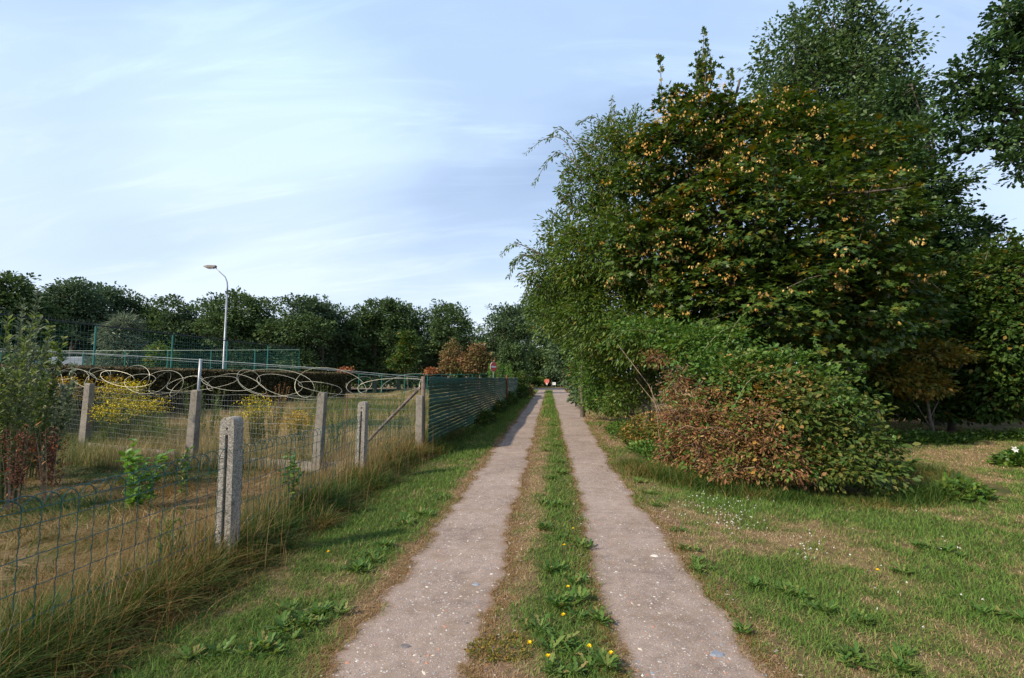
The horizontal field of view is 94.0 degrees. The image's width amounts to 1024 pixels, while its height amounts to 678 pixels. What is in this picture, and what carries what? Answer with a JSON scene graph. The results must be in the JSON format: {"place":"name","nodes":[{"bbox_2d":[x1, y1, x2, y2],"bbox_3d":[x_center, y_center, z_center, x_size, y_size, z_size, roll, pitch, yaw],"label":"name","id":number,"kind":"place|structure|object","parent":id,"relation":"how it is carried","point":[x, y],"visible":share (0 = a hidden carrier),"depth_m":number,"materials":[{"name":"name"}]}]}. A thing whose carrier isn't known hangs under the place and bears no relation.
{"place":"outdoors","nodes":[
{"label":"outdoors","id":0,"kind":"place"},
{"bbox_2d":[0,457,339,615],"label":"dry grass","id":1,"kind":"structure","parent":0,"point":[84,501],"depth_m":6.52,"materials":[{"name":"plant"}]},
{"bbox_2d":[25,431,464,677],"bbox_3d":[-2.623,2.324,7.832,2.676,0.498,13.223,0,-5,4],"label":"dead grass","id":2,"kind":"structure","parent":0,"point":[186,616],"depth_m":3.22,"materials":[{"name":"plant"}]},
{"bbox_2d":[0,380,1023,677],"bbox_3d":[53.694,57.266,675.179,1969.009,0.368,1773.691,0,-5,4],"label":"ground","id":3,"kind":"structure","parent":0,"point":[504,664],"depth_m":4.32,"materials":[{"name":"plant"}]},
{"bbox_2d":[0,272,26,363],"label":"oak tree","id":4,"kind":"object","parent":3,"relation":"on","point":[2,334],"visible":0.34,"depth_m":46.75,"materials":[{"name":"green plant"}]},
{"bbox_2d":[0,424,38,513],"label":"dock plant","id":5,"kind":"object","parent":3,"relation":"on","point":[14,473],"visible":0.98,"depth_m":6.73,"materials":[{"name":"red plant"}]},
{"bbox_2d":[0,312,42,482],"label":"willow sapling","id":6,"kind":"object","parent":3,"relation":"on","point":[12,400],"visible":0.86,"depth_m":7.40,"materials":[{"name":"green plant"}]},
{"bbox_2d":[0,362,51,502],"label":"willow sapling","id":7,"kind":"object","parent":3,"relation":"on","point":[18,423],"visible":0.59,"depth_m":7.45,"materials":[{"name":"green plant"}]},
{"bbox_2d":[0,288,57,487],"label":"willow sapling","id":8,"kind":"object","parent":3,"relation":"on","point":[16,348],"visible":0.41,"depth_m":8.41,"materials":[{"name":"green plant"}]},
{"bbox_2d":[2,318,68,480],"bbox_3d":[-9.044,1.114,9.091,0.846,3.099,1.042,2,-5,-25],"label":"willow sapling","id":9,"kind":"object","parent":3,"relation":"on","point":[53,385],"visible":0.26,"depth_m":9.18,"materials":[{"name":"green plant"}]},
{"bbox_2d":[0,269,80,363],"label":"oak tree","id":10,"kind":"object","parent":3,"relation":"on","point":[21,286],"visible":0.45,"depth_m":47.91,"materials":[{"name":"green plant"}]},
{"bbox_2d":[22,422,73,509],"bbox_3d":[-6.750,1.843,6.974,0.592,1.314,0.437,0,-5,4],"label":"dock plant","id":11,"kind":"object","parent":3,"relation":"on","point":[53,470],"visible":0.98,"depth_m":6.98,"materials":[{"name":"red plant"}]},
{"bbox_2d":[32,361,79,472],"bbox_3d":[-9.326,1.564,9.643,0.828,2.283,0.789,-4,-6,41],"label":"willow sapling","id":12,"kind":"object","parent":3,"relation":"on","point":[65,405],"visible":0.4,"depth_m":9.72,"materials":[{"name":"green plant"}]},
{"bbox_2d":[41,276,120,356],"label":"oak tree","id":13,"kind":"object","parent":3,"relation":"on","point":[85,295],"visible":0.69,"depth_m":53.74,"materials":[{"name":"green plant"}]},
{"bbox_2d":[78,383,94,446],"bbox_3d":[-11.415,2.171,12.793,0.210,1.959,0.195,0,-5,4],"label":"concrete post","id":14,"kind":"object","parent":3,"relation":"on","point":[88,402],"visible":0.74,"depth_m":12.75,"materials":[{"name":"concrete"}]},
{"bbox_2d":[47,374,142,437],"bbox_3d":[-13.612,2.160,15.309,2.271,2.080,2.647,-2,-5,24],"label":"ragwort plant","id":15,"kind":"object","parent":3,"relation":"on","point":[78,414],"visible":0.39,"depth_m":15.18,"materials":[{"name":"yellow plant"}]},
{"bbox_2d":[75,281,144,364],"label":"oak tree","id":16,"kind":"object","parent":3,"relation":"on","point":[116,294],"visible":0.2,"depth_m":58.31,"materials":[{"name":"green plant"}]},
{"bbox_2d":[75,309,151,372],"bbox_3d":[-32.469,1.277,39.651,5.777,7.846,4.881,0,-5,4],"label":"willow shrub","id":17,"kind":"object","parent":3,"relation":"on","point":[131,335],"visible":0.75,"depth_m":39.09,"materials":[{"name":"green plant"}]},
{"bbox_2d":[86,397,148,444],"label":"ragwort plant","id":18,"kind":"object","parent":3,"relation":"on","point":[112,424],"visible":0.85,"depth_m":12.61,"materials":[{"name":"yellow plant"}]},
{"bbox_2d":[95,378,149,445],"bbox_3d":[-11.057,2.089,13.592,1.630,1.936,1.580,0,-5,4],"label":"ragwort plant","id":19,"kind":"object","parent":3,"relation":"on","point":[125,397],"visible":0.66,"depth_m":13.54,"materials":[{"name":"yellow plant"}]},
{"bbox_2d":[82,294,172,355],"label":"oak tree","id":20,"kind":"object","parent":3,"relation":"on","point":[143,303],"visible":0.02,"depth_m":59.44,"materials":[{"name":"green plant"}]},
{"bbox_2d":[115,438,174,512],"bbox_3d":[-5.446,1.986,6.935,0.658,1.039,0.902,2,-5,-18],"label":"balsam poplar sapling","id":21,"kind":"object","parent":3,"relation":"on","point":[132,490],"visible":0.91,"depth_m":6.88,"materials":[{"name":"green plant"}]},
{"bbox_2d":[0,350,299,370],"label":"court fence","id":22,"kind":"object","parent":3,"relation":"on","point":[167,361],"visible":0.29,"depth_m":36.14,"materials":[{"name":"metal"}]},
{"bbox_2d":[0,310,299,370],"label":"court fence","id":23,"kind":"object","parent":3,"relation":"on","point":[126,328],"visible":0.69,"depth_m":22.28,"materials":[{"name":"metal"}]},
{"bbox_2d":[124,392,177,438],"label":"ragwort plant","id":24,"kind":"object","parent":3,"relation":"on","point":[154,409],"visible":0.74,"depth_m":13.02,"materials":[{"name":"yellow plant"}]},
{"bbox_2d":[140,341,180,372],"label":"green shrub","id":25,"kind":"object","parent":3,"relation":"on","point":[152,355],"visible":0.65,"depth_m":38.84,"materials":[{"name":"green plant"}]},
{"bbox_2d":[125,293,212,368],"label":"oak tree","id":26,"kind":"object","parent":3,"relation":"on","point":[161,303],"visible":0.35,"depth_m":58.48,"materials":[{"name":"green plant"}]},
{"bbox_2d":[151,504,187,561],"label":"thistle plant","id":27,"kind":"object","parent":3,"relation":"on","point":[167,535],"visible":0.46,"depth_m":3.82,"materials":[{"name":"green plant"}]},
{"bbox_2d":[0,363,346,429],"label":"clipped hedge","id":28,"kind":"object","parent":3,"relation":"on","point":[270,380],"visible":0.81,"depth_m":23.33,"materials":[{"name":"brown plant"}]},
{"bbox_2d":[174,446,193,495],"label":"leafy sapling","id":29,"kind":"object","parent":3,"relation":"on","point":[184,456],"visible":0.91,"depth_m":7.77,"materials":[{"name":"green plant"}]},
{"bbox_2d":[146,298,233,368],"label":"oak tree","id":30,"kind":"object","parent":3,"relation":"on","point":[217,357],"visible":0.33,"depth_m":58.87,"materials":[{"name":"green plant"}]},
{"bbox_2d":[185,359,201,461],"bbox_3d":[-7.261,1.723,10.893,0.224,2.543,0.195,0,-5,4],"label":"concrete post","id":31,"kind":"object","parent":3,"relation":"on","point":[193,429],"visible":0.81,"depth_m":10.83,"materials":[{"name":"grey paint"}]},
{"bbox_2d":[10,349,420,398],"bbox_3d":[-11.033,0.716,12.855,19.022,1.564,1.416,-2,-5,19],"label":"razor wire","id":32,"kind":"object","parent":31,"relation":"attached to","point":[323,368],"visible":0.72,"depth_m":10.64,"materials":[{"name":"metal"}]},
{"bbox_2d":[23,383,415,460],"bbox_3d":[-8.908,1.962,12.049,14.397,1.824,1.007,-2,-5,19],"label":"fence","id":33,"kind":"object","parent":31,"relation":"attached to","point":[281,407],"visible":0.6,"depth_m":10.88,"materials":[{"name":"metal"}]},
{"bbox_2d":[172,635,234,661],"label":"dandelion plant","id":34,"kind":"object","parent":3,"relation":"on","point":[197,648],"visible":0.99,"depth_m":2.74,"materials":[{"name":"green plant"}]},
{"bbox_2d":[214,416,243,554],"bbox_3d":[-2.477,1.442,4.179,0.146,1.510,0.140,0,-5,1],"label":"concrete post","id":35,"kind":"object","parent":3,"relation":"on","point":[231,439],"visible":0.8,"depth_m":4.15,"materials":[{"name":"concrete"}]},
{"bbox_2d":[0,413,414,643],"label":"wire fence","id":36,"kind":"object","parent":35,"relation":"attached to","point":[78,497],"visible":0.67,"depth_m":3.56,"materials":[{"name":"metal"}]},
{"bbox_2d":[180,285,282,370],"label":"oak tree","id":37,"kind":"object","parent":3,"relation":"on","point":[237,317],"visible":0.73,"depth_m":57.72,"materials":[{"name":"green plant"}]},
{"bbox_2d":[0,419,472,677],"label":"long grass","id":38,"kind":"structure","parent":3,"relation":"on","point":[206,570],"depth_m":3.35,"materials":[{"name":"plant"}]},
{"bbox_2d":[212,296,286,369],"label":"oak tree","id":39,"kind":"object","parent":3,"relation":"on","point":[268,301],"visible":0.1,"depth_m":60.95,"materials":[{"name":"green plant"}]},
{"bbox_2d":[3,388,503,470],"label":"field grass","id":40,"kind":"structure","parent":3,"relation":"on","point":[78,449],"depth_m":12.74,"materials":[{"name":"plant"}]},
{"bbox_2d":[231,392,276,455],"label":"ragwort plant","id":41,"kind":"object","parent":3,"relation":"on","point":[253,430],"visible":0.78,"depth_m":11.55,"materials":[{"name":"yellow plant"}]},
{"bbox_2d":[232,630,285,657],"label":"dandelion plant","id":42,"kind":"object","parent":3,"relation":"on","point":[267,641],"visible":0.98,"depth_m":2.80,"materials":[{"name":"green plant"}]},
{"bbox_2d":[252,398,284,451],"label":"tall weed","id":43,"kind":"object","parent":3,"relation":"on","point":[277,427],"visible":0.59,"depth_m":11.70,"materials":[{"name":"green plant"}]},
{"bbox_2d":[237,292,341,371],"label":"oak tree","id":44,"kind":"object","parent":3,"relation":"on","point":[297,334],"visible":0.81,"depth_m":58.16,"materials":[{"name":"green plant"}]},
{"bbox_2d":[263,610,315,639],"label":"dandelion plant","id":45,"kind":"object","parent":3,"relation":"on","point":[282,623],"visible":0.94,"depth_m":3.04,"materials":[{"name":"green plant"}]},
{"bbox_2d":[278,450,302,512],"bbox_3d":[-2.511,1.662,5.464,0.268,0.838,0.446,0,-5,4],"label":"birch sapling","id":46,"kind":"object","parent":3,"relation":"on","point":[294,471],"visible":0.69,"depth_m":5.38,"materials":[{"name":"green plant"}]},
{"bbox_2d":[275,406,314,453],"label":"ragwort plant","id":47,"kind":"object","parent":3,"relation":"on","point":[298,428],"visible":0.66,"depth_m":11.22,"materials":[{"name":"yellow plant"}]},
{"bbox_2d":[287,602,328,630],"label":"dandelion plant","id":48,"kind":"object","parent":3,"relation":"on","point":[309,619],"visible":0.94,"depth_m":3.12,"materials":[{"name":"green plant"}]},
{"bbox_2d":[277,294,354,371],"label":"oak tree","id":49,"kind":"object","parent":3,"relation":"on","point":[326,309],"visible":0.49,"depth_m":61.48,"materials":[{"name":"green plant"}]},
{"bbox_2d":[311,392,327,471],"bbox_3d":[-3.931,1.988,9.726,0.238,1.795,0.178,0,-5,4],"label":"concrete post","id":50,"kind":"object","parent":3,"relation":"on","point":[321,412],"visible":0.72,"depth_m":9.68,"materials":[{"name":"concrete"}]},
{"bbox_2d":[83,317,566,389],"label":"distant wood","id":51,"kind":"object","parent":3,"relation":"on","point":[385,379],"visible":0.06,"depth_m":77.70,"materials":[{"name":"green plant"}]},
{"bbox_2d":[308,599,353,619],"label":"dandelion plant","id":52,"kind":"object","parent":3,"relation":"on","point":[336,606],"visible":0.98,"depth_m":3.25,"materials":[{"name":"green plant"}]},
{"bbox_2d":[315,302,383,391],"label":"oak tree","id":53,"kind":"object","parent":3,"relation":"on","point":[361,339],"visible":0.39,"depth_m":64.44,"materials":[{"name":"green plant"}]},
{"bbox_2d":[355,401,368,473],"bbox_3d":[-2.384,1.735,7.549,0.163,1.481,0.140,0,-5,4],"label":"concrete post","id":54,"kind":"object","parent":3,"relation":"on","point":[363,410],"visible":0.71,"depth_m":7.52,"materials":[{"name":"concrete"}]},
{"bbox_2d":[332,296,417,390],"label":"oak tree","id":55,"kind":"object","parent":3,"relation":"on","point":[384,324],"visible":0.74,"depth_m":64.86,"materials":[{"name":"green plant"}]},
{"bbox_2d":[368,376,424,442],"bbox_3d":[-2.636,1.701,10.556,1.708,1.741,0.100,-2,-5,25],"label":"corner stake","id":56,"kind":"object","parent":3,"relation":"on","point":[421,387],"visible":0.62,"depth_m":10.36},
{"bbox_2d":[357,300,436,390],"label":"oak tree","id":57,"kind":"object","parent":3,"relation":"on","point":[409,316],"visible":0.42,"depth_m":66.05,"materials":[{"name":"green plant"}]},
{"bbox_2d":[383,327,422,392],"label":"brown tinged tree","id":58,"kind":"object","parent":3,"relation":"on","point":[407,356],"visible":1,"depth_m":52.73,"materials":[{"name":"green plant"}]},
{"bbox_2d":[415,395,423,444],"bbox_3d":[-1.949,1.913,10.057,0.140,1.435,0.140,0,-5,4],"label":"concrete post","id":59,"kind":"object","parent":3,"relation":"on","point":[419,410],"visible":0.56,"depth_m":10.02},
{"bbox_2d":[395,318,461,378],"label":"oak tree","id":60,"kind":"object","parent":3,"relation":"on","point":[426,363],"visible":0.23,"depth_m":70.06,"materials":[{"name":"green plant"}]},
{"bbox_2d":[325,390,544,677],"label":"wheel track","id":61,"kind":"structure","parent":3,"relation":"on","point":[414,631],"depth_m":3.63,"materials":[{"name":"gravel"}]},
{"bbox_2d":[358,374,513,395],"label":"field fence","id":62,"kind":"object","parent":3,"relation":"on","point":[404,384],"visible":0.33,"depth_m":44.27,"materials":[{"name":"metal"}]},
{"bbox_2d":[419,298,480,385],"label":"oak tree","id":63,"kind":"object","parent":3,"relation":"on","point":[460,331],"visible":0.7,"depth_m":66.49,"materials":[{"name":"green plant"}]},
{"bbox_2d":[436,336,472,391],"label":"drying shrub","id":64,"kind":"object","parent":3,"relation":"on","point":[452,362],"visible":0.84,"depth_m":46.15,"materials":[{"name":"brown plant"}]},
{"bbox_2d":[428,375,517,444],"bbox_3d":[-0.708,2.681,23.331,0.214,1.880,26.285,0,-5,5],"label":"screen fence","id":65,"kind":"object","parent":3,"relation":"on","point":[479,390],"visible":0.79,"depth_m":13.90,"materials":[{"name":"green paint"}]},
{"bbox_2d":[427,398,519,454],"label":"long grass","id":66,"kind":"structure","parent":3,"relation":"on","point":[469,432],"depth_m":12.05,"materials":[{"name":"plant"}]},
{"bbox_2d":[459,340,499,377],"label":"drying shrub","id":67,"kind":"object","parent":3,"relation":"on","point":[481,359],"visible":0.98,"depth_m":45.00,"materials":[{"name":"brown plant"}]},
{"bbox_2d":[463,631,533,663],"bbox_3d":[-0.079,1.804,2.800,0.425,0.089,0.320,0,-5,4],"label":"trefoil patch","id":68,"kind":"object","parent":3,"relation":"on","point":[489,649],"visible":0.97,"depth_m":2.78,"materials":[{"name":"green plant"}]},
{"bbox_2d":[469,301,540,387],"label":"oak tree","id":69,"kind":"object","parent":3,"relation":"on","point":[520,327],"visible":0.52,"depth_m":65.15,"materials":[{"name":"green plant"}]},
{"bbox_2d":[484,302,535,383],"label":"oak tree","id":70,"kind":"object","parent":3,"relation":"on","point":[516,307],"visible":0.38,"depth_m":66.19,"materials":[{"name":"green plant"}]},
{"bbox_2d":[496,339,535,380],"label":"green shrub","id":71,"kind":"object","parent":3,"relation":"on","point":[517,364],"visible":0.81,"depth_m":49.72,"materials":[{"name":"green plant"}]},
{"bbox_2d":[512,370,530,398],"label":"overgrown bush","id":72,"kind":"object","parent":3,"relation":"on","point":[523,390],"visible":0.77,"depth_m":36.70,"materials":[{"name":"green plant"}]},
{"bbox_2d":[285,408,803,677],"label":"edge litter","id":73,"kind":"object","parent":3,"relation":"on","point":[328,656],"visible":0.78,"depth_m":3.51,"materials":[{"name":"plant"},{"name":"paper"}]},
{"bbox_2d":[518,289,572,394],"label":"roadside tree","id":74,"kind":"object","parent":3,"relation":"on","point":[539,341],"visible":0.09,"depth_m":43.97,"materials":[{"name":"green plant"}]},
{"bbox_2d":[532,265,592,405],"bbox_3d":[3.391,-1.161,31.757,4.664,10.827,13.672,0,-5,4],"label":"roadside tree","id":75,"kind":"object","parent":3,"relation":"on","point":[557,359],"visible":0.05,"depth_m":31.42,"materials":[{"name":"green plant"}]},
{"bbox_2d":[536,629,588,657],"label":"dandelion plant","id":76,"kind":"object","parent":3,"relation":"on","point":[561,635],"visible":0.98,"depth_m":2.79,"materials":[{"name":"green plant"}]},
{"bbox_2d":[540,653,587,676],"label":"dandelion plant","id":77,"kind":"object","parent":3,"relation":"on","point":[551,659],"visible":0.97,"depth_m":2.57,"materials":[{"name":"green plant"}]},
{"bbox_2d":[546,585,589,605],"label":"dandelion plant","id":78,"kind":"object","parent":3,"relation":"on","point":[575,595],"visible":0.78,"depth_m":3.39,"materials":[{"name":"green plant"}]},
{"bbox_2d":[543,230,618,407],"bbox_3d":[4.545,-1.280,25.596,5.568,10.046,6.859,1,-5,-15],"label":"roadside bush","id":79,"kind":"object","parent":3,"relation":"on","point":[568,373],"visible":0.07,"depth_m":23.74,"materials":[{"name":"green plant"}]},
{"bbox_2d":[557,287,637,416],"bbox_3d":[3.467,0.183,19.331,3.239,6.119,6.940,0,-5,-5],"label":"roadside bush","id":80,"kind":"object","parent":3,"relation":"on","point":[592,395],"visible":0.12,"depth_m":18.06,"materials":[{"name":"green plant"}]},
{"bbox_2d":[577,646,622,670],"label":"dandelion plant","id":81,"kind":"object","parent":3,"relation":"on","point":[607,660],"visible":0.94,"depth_m":2.64,"materials":[{"name":"green plant"}]},
{"bbox_2d":[500,95,713,427],"bbox_3d":[2.750,-2.389,14.481,5.032,10.523,6.806,4,-6,-43],"label":"willow tree","id":82,"kind":"object","parent":3,"relation":"on","point":[586,285],"visible":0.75,"depth_m":13.94,"materials":[{"name":"green plant"}]},
{"bbox_2d":[559,303,682,426],"bbox_3d":[3.587,0.613,16.188,3.115,4.843,5.731,2,-5,-22],"label":"roadside bush","id":83,"kind":"object","parent":3,"relation":"on","point":[626,379],"visible":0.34,"depth_m":14.80,"materials":[{"name":"green plant"}]},
{"bbox_2d":[618,410,678,445],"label":"mixed undergrowth","id":84,"kind":"object","parent":3,"relation":"on","point":[651,432],"visible":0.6,"depth_m":11.60,"materials":[{"name":"green plant"}]},
{"bbox_2d":[623,439,679,468],"bbox_3d":[2.971,2.301,9.945,1.114,0.400,3.185,0,-5,4],"label":"ivy patch","id":85,"kind":"object","parent":3,"relation":"on","point":[648,448],"visible":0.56,"depth_m":9.72,"materials":[{"name":"green plant"}]},
{"bbox_2d":[552,390,777,677],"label":"wheel track","id":86,"kind":"structure","parent":3,"relation":"on","point":[626,584],"depth_m":3.65,"materials":[{"name":"gravel"}]},
{"bbox_2d":[320,421,801,677],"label":"pebbles","id":87,"kind":"object","parent":86,"relation":"on","point":[445,626],"visible":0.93,"depth_m":3.31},
{"bbox_2d":[595,305,923,498],"bbox_3d":[3.802,0.832,8.600,5.002,3.278,4.357,-2,-5,23],"label":"bramble mound","id":88,"kind":"object","parent":3,"relation":"on","point":[780,438],"visible":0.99,"depth_m":7.29,"materials":[{"name":"green plant"}]},
{"bbox_2d":[651,234,867,417],"bbox_3d":[10.707,-0.627,20.189,12.123,8.344,6.848,0,-5,4],"label":"tree","id":89,"kind":"object","parent":3,"relation":"on","point":[713,289],"depth_m":19.48,"materials":[{"name":"green plant"}]},
{"bbox_2d":[593,26,964,423],"bbox_3d":[6.838,-2.806,11.801,9.540,10.916,5.381,0,-5,-4],"label":"sycamore tree","id":90,"kind":"object","parent":3,"relation":"on","point":[796,287],"visible":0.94,"depth_m":11.18,"materials":[{"name":"green plant"}]},
{"bbox_2d":[735,0,948,224],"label":"birch tree","id":91,"kind":"object","parent":3,"relation":"on","point":[831,68],"visible":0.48,"depth_m":22.02,"materials":[{"name":"green plant"}]},
{"bbox_2d":[835,640,884,669],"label":"dandelion plant","id":92,"kind":"object","parent":3,"relation":"on","point":[841,655],"visible":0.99,"depth_m":2.68,"materials":[{"name":"green plant"}]},
{"bbox_2d":[881,648,926,676],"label":"plantain plant","id":93,"kind":"object","parent":3,"relation":"on","point":[901,663],"visible":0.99,"depth_m":2.63,"materials":[{"name":"green plant"}]},
{"bbox_2d":[852,335,992,438],"bbox_3d":[10.763,1.312,12.655,3.319,2.848,1.999,0,-5,4],"label":"yellowing bush","id":94,"kind":"object","parent":3,"relation":"on","point":[925,393],"visible":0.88,"depth_m":12.44,"materials":[{"name":"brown plant"}]},
{"bbox_2d":[824,254,1023,431],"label":"hazel bush","id":95,"kind":"object","parent":3,"relation":"on","point":[951,417],"visible":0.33,"depth_m":13.60,"materials":[{"name":"green plant"}]},
{"bbox_2d":[867,426,984,444],"bbox_3d":[10.128,2.500,12.294,4.202,0.478,1.403,0,-5,-2],"label":"ivy patch","id":96,"kind":"object","parent":3,"relation":"on","point":[916,435],"visible":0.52,"depth_m":12.05,"materials":[{"name":"green plant"}]},
{"bbox_2d":[854,65,1023,425],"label":"oak tree","id":97,"kind":"object","parent":3,"relation":"on","point":[954,242],"visible":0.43,"depth_m":16.24,"materials":[{"name":"green plant"}]},
{"bbox_2d":[918,471,1008,503],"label":"leafy plant","id":98,"kind":"object","parent":3,"relation":"on","point":[982,492],"visible":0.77,"depth_m":6.35,"materials":[{"name":"green plant"}]},
{"bbox_2d":[920,228,1023,427],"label":"hazel bush","id":99,"kind":"object","parent":3,"relation":"on","point":[1008,374],"visible":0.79,"depth_m":13.19,"materials":[{"name":"green plant"}]},
{"bbox_2d":[925,0,1023,188],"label":"oak tree","id":100,"kind":"object","parent":3,"relation":"on","point":[981,99],"visible":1,"depth_m":13.56,"materials":[{"name":"green plant"}]},
{"bbox_2d":[952,426,1023,441],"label":"ivy patch","id":101,"kind":"object","parent":3,"relation":"on","point":[1019,435],"visible":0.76,"depth_m":12.71,"materials":[{"name":"green plant"}]},
{"bbox_2d":[984,445,1023,467],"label":"flowering plant","id":102,"kind":"object","parent":3,"relation":"on","point":[1012,457],"visible":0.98,"depth_m":8.96,"materials":[{"name":"green plant"}]},
{"bbox_2d":[0,0,1023,368],"label":"sky","id":103,"kind":"structure","parent":0,"point":[350,152],"materials":[{"name":"blue"}]},
{"bbox_2d":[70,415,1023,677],"bbox_3d":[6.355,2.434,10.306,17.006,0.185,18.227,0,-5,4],"label":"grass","id":104,"kind":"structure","parent":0,"point":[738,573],"depth_m":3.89,"materials":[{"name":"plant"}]},
{"bbox_2d":[468,389,881,422],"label":"grass","id":105,"kind":"structure","parent":0,"point":[549,395],"depth_m":23.53,"materials":[{"name":"plant"}]},
{"bbox_2d":[600,454,988,513],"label":"long grass","id":106,"kind":"structure","parent":0,"point":[639,467],"depth_m":6.61,"materials":[{"name":"plant"}]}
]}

